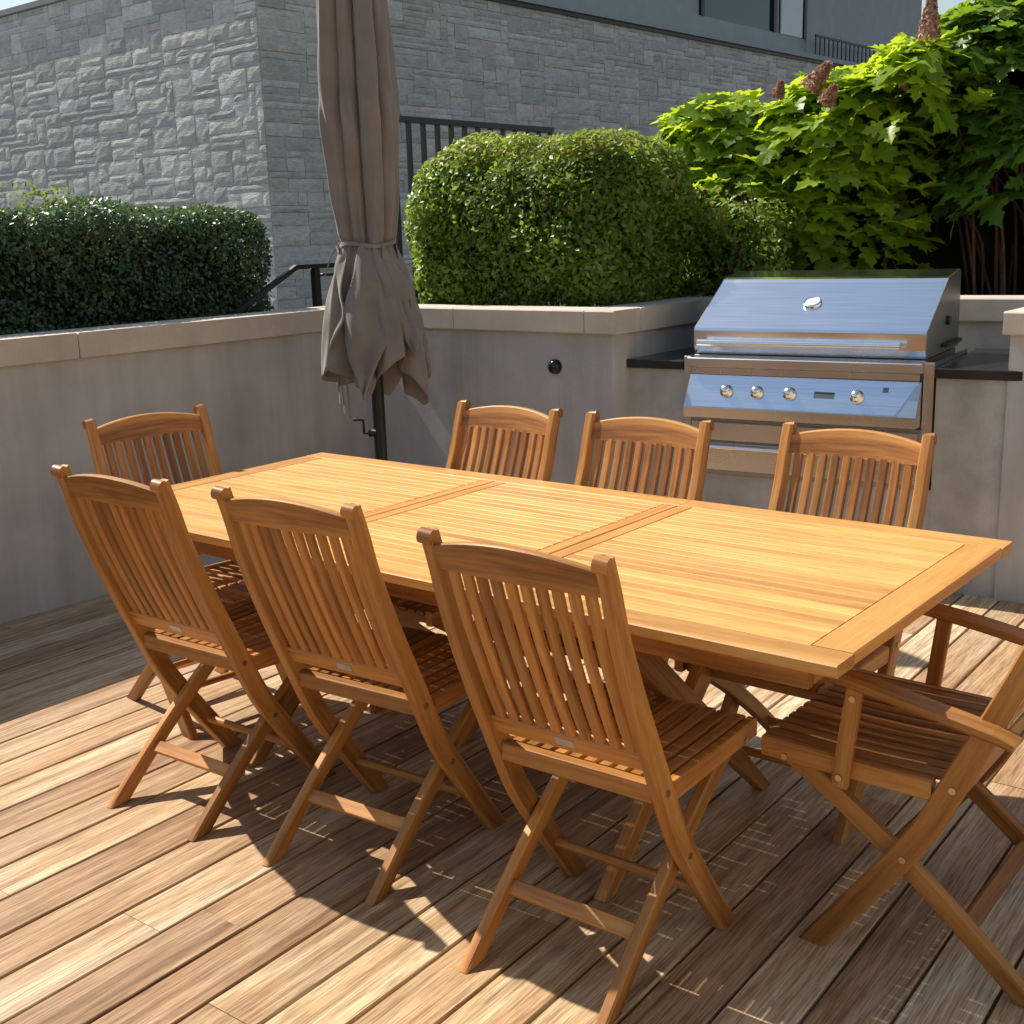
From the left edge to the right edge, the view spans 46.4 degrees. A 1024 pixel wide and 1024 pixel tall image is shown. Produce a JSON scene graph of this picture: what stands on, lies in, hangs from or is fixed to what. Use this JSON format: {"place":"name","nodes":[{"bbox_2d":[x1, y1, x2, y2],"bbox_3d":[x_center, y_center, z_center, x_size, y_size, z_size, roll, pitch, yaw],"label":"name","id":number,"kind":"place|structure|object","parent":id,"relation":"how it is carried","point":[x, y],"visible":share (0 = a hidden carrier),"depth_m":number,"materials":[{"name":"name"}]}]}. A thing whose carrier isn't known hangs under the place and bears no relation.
{"place":"outdoors","nodes":[
{"label":"outdoors","id":0,"kind":"place"},
{"bbox_2d":[0,0,921,310],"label":"stone building","id":1,"kind":"structure","parent":0,"point":[162,104],"depth_m":18.35,"materials":[{"name":"stone"}]},
{"bbox_2d":[699,0,704,15],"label":"window frame","id":2,"kind":"structure","parent":1,"relation":"in","point":[701,2],"depth_m":24.95,"materials":[{"name":"black metal"}]},
{"bbox_2d":[705,0,771,30],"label":"window pane","id":3,"kind":"structure","parent":1,"relation":"in","point":[751,13],"depth_m":26.34,"materials":[{"name":"grey glass"}]},
{"bbox_2d":[771,0,776,31],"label":"window frame","id":4,"kind":"structure","parent":1,"relation":"in","point":[774,2],"depth_m":27.31,"materials":[{"name":"black metal"}]},
{"bbox_2d":[776,0,780,32],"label":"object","id":5,"kind":"structure","parent":1,"relation":"in","point":[778,1],"depth_m":27.54,"materials":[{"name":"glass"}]},
{"bbox_2d":[802,0,807,38],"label":"window frame","id":6,"kind":"structure","parent":1,"relation":"in","point":[805,2],"depth_m":28.44,"materials":[{"name":"black metal"}]},
{"bbox_2d":[815,34,877,62],"bbox_3d":[8.430,-11.369,29.707,0.040,0.570,4.000,9,17,39],"label":"roof railing","id":7,"kind":"object","parent":1,"relation":"on","point":[840,41],"visible":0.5,"depth_m":29.40,"materials":[{"name":"black metal"}]},
{"bbox_2d":[0,0,974,35],"label":"sky","id":8,"kind":"structure","parent":0,"point":[943,5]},
{"bbox_2d":[0,560,1023,1023],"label":"deck","id":9,"kind":"structure","parent":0,"point":[138,906],"depth_m":2.96,"materials":[{"name":"brown wood"}]},
{"bbox_2d":[82,404,286,739],"bbox_3d":[-1.046,0.181,4.059,0.452,1.000,0.659,-14,18,-42],"label":"folding chair","id":10,"kind":"object","parent":9,"relation":"on","point":[227,581],"visible":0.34,"depth_m":4.15,"materials":[{"name":"brown wood"}]},
{"bbox_2d":[50,464,350,841],"bbox_3d":[-0.852,0.319,3.445,0.452,1.000,0.659,8,16,35],"label":"folding chair","id":11,"kind":"object","parent":9,"relation":"on","point":[143,553],"visible":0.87,"depth_m":3.30,"materials":[{"name":"brown wood"}]},
{"bbox_2d":[211,485,515,905],"bbox_3d":[-0.339,0.382,3.108,0.452,1.000,0.659,7,16,34],"label":"folding chair","id":12,"kind":"object","parent":9,"relation":"on","point":[393,663],"visible":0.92,"depth_m":2.96,"materials":[{"name":"brown wood"}]},
{"bbox_2d":[316,0,430,460],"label":"patio umbrella","id":13,"kind":"object","parent":9,"relation":"on","point":[374,345],"visible":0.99,"depth_m":5.37,"materials":[{"name":"grey fabric"}]},
{"bbox_2d":[336,400,562,743],"bbox_3d":[-0.197,0.176,3.965,0.452,1.000,0.659,10,17,40],"label":"folding chair","id":14,"kind":"object","parent":9,"relation":"on","point":[517,420],"visible":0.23,"depth_m":4.05,"materials":[{"name":"brown wood"}]},
{"bbox_2d":[416,526,756,1023],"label":"folding chair","id":15,"kind":"object","parent":9,"relation":"on","point":[619,730],"visible":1,"depth_m":2.48,"materials":[{"name":"brown wood"}]},
{"bbox_2d":[171,452,1012,902],"bbox_3d":[-0.051,0.405,3.468,2.537,0.774,1.067,9,17,38],"label":"dining table","id":16,"kind":"object","parent":9,"relation":"on","point":[799,600],"visible":0.72,"depth_m":3.00,"materials":[{"name":"brown wood"}]},
{"bbox_2d":[474,411,713,715],"bbox_3d":[0.252,0.244,3.614,0.452,1.000,0.659,8,17,37],"label":"folding chair","id":17,"kind":"object","parent":9,"relation":"on","point":[659,433],"visible":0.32,"depth_m":3.72,"materials":[{"name":"brown wood"}]},
{"bbox_2d":[674,422,936,843],"bbox_3d":[0.804,0.305,3.282,0.452,1.000,0.659,9,17,38],"label":"folding chair","id":18,"kind":"object","parent":9,"relation":"on","point":[871,447],"visible":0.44,"depth_m":3.36,"materials":[{"name":"brown wood"}]},
{"bbox_2d":[626,347,1022,597],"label":"grill counter","id":19,"kind":"object","parent":9,"relation":"on","point":[964,491],"visible":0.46,"depth_m":5.06,"materials":[{"name":"concrete"}]},
{"bbox_2d":[683,269,967,489],"bbox_3d":[1.431,-0.642,5.516,1.125,0.905,0.767,6,15,31],"label":"gas grill","id":20,"kind":"object","parent":19,"relation":"on","point":[810,350],"visible":0.91,"depth_m":5.31,"materials":[{"name":"metal"}]},
{"bbox_2d":[698,295,1023,352],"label":"backsplash wall","id":21,"kind":"structure","parent":19,"relation":"on","point":[980,321],"depth_m":5.64,"materials":[{"name":"concrete"}]},
{"bbox_2d":[761,603,1023,1007],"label":"folding armchair","id":22,"kind":"object","parent":9,"relation":"on","point":[917,739],"visible":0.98,"depth_m":2.56,"materials":[{"name":"brown wood"}]},
{"bbox_2d":[485,294,966,306],"bbox_3d":[7.476,-2.792,15.572,20.000,1.200,46.000,9,17,38],"label":"planting bed","id":23,"kind":"object","parent":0,"point":[602,305],"depth_m":7.64,"materials":[{"name":"soil"}]},
{"bbox_2d":[0,180,274,334],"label":"clipped hedge","id":24,"kind":"object","parent":23,"relation":"on","point":[77,262],"visible":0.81,"depth_m":5.95,"materials":[{"name":"green plant"}]},
{"bbox_2d":[228,263,334,314],"bbox_3d":[-1.288,-1.093,6.482,0.036,0.473,1.466,9,17,38],"label":"stair handrail","id":25,"kind":"object","parent":23,"relation":"on","point":[315,286],"visible":0.46,"depth_m":6.60,"materials":[{"name":"black metal"}]},
{"bbox_2d":[396,116,553,304],"bbox_3d":[-0.211,-1.946,7.941,0.040,1.235,1.640,9,17,38],"label":"bar fence","id":26,"kind":"object","parent":23,"relation":"on","point":[451,124],"visible":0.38,"depth_m":7.51,"materials":[{"name":"black metal"}]},
{"bbox_2d":[402,124,702,306],"bbox_3d":[0.193,-1.567,6.542,1.631,1.040,1.158,9,17,38],"label":"clipped shrub","id":27,"kind":"object","parent":23,"relation":"on","point":[578,219],"visible":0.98,"depth_m":6.13,"materials":[{"name":"green plant"}]},
{"bbox_2d":[655,175,804,297],"bbox_3d":[1.198,-1.433,6.536,1.064,0.774,0.698,9,17,38],"label":"twiggy shrub","id":28,"kind":"object","parent":23,"relation":"on","point":[766,245],"visible":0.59,"depth_m":6.34,"materials":[{"name":"green plant"}]},
{"bbox_2d":[649,29,1002,285],"bbox_3d":[1.660,-1.804,6.673,2.095,1.528,1.232,9,17,38],"label":"hydrangea bush","id":29,"kind":"object","parent":23,"relation":"on","point":[857,199],"visible":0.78,"depth_m":6.33,"materials":[{"name":"green plant"}]},
{"bbox_2d":[890,0,1023,294],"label":"hydrangea bush","id":30,"kind":"object","parent":23,"relation":"on","point":[978,207],"visible":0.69,"depth_m":6.10,"materials":[{"name":"green plant"}]},
{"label":"deck base","id":31,"kind":"structure","parent":0,"visible":0},
{"bbox_2d":[0,306,369,623],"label":"garden wall","id":32,"kind":"structure","parent":31,"relation":"on","point":[259,388],"depth_m":5.49,"materials":[{"name":"concrete"}]},
{"bbox_2d":[366,297,711,491],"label":"planter wall","id":33,"kind":"structure","parent":31,"relation":"on","point":[485,355],"depth_m":5.96,"materials":[{"name":"concrete"}]},
{"bbox_2d":[548,359,561,373],"bbox_3d":[0.204,-0.706,5.810,0.072,0.072,0.054,9,17,38],"label":"wall light","id":34,"kind":"object","parent":33,"relation":"attached to","point":[554,366],"visible":1,"depth_m":5.79,"materials":[{"name":"black glass"}]},
{"bbox_2d":[994,307,1023,603],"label":"end wall","id":35,"kind":"structure","parent":31,"relation":"on","point":[1009,578],"depth_m":4.90,"materials":[{"name":"concrete"}]}
]}

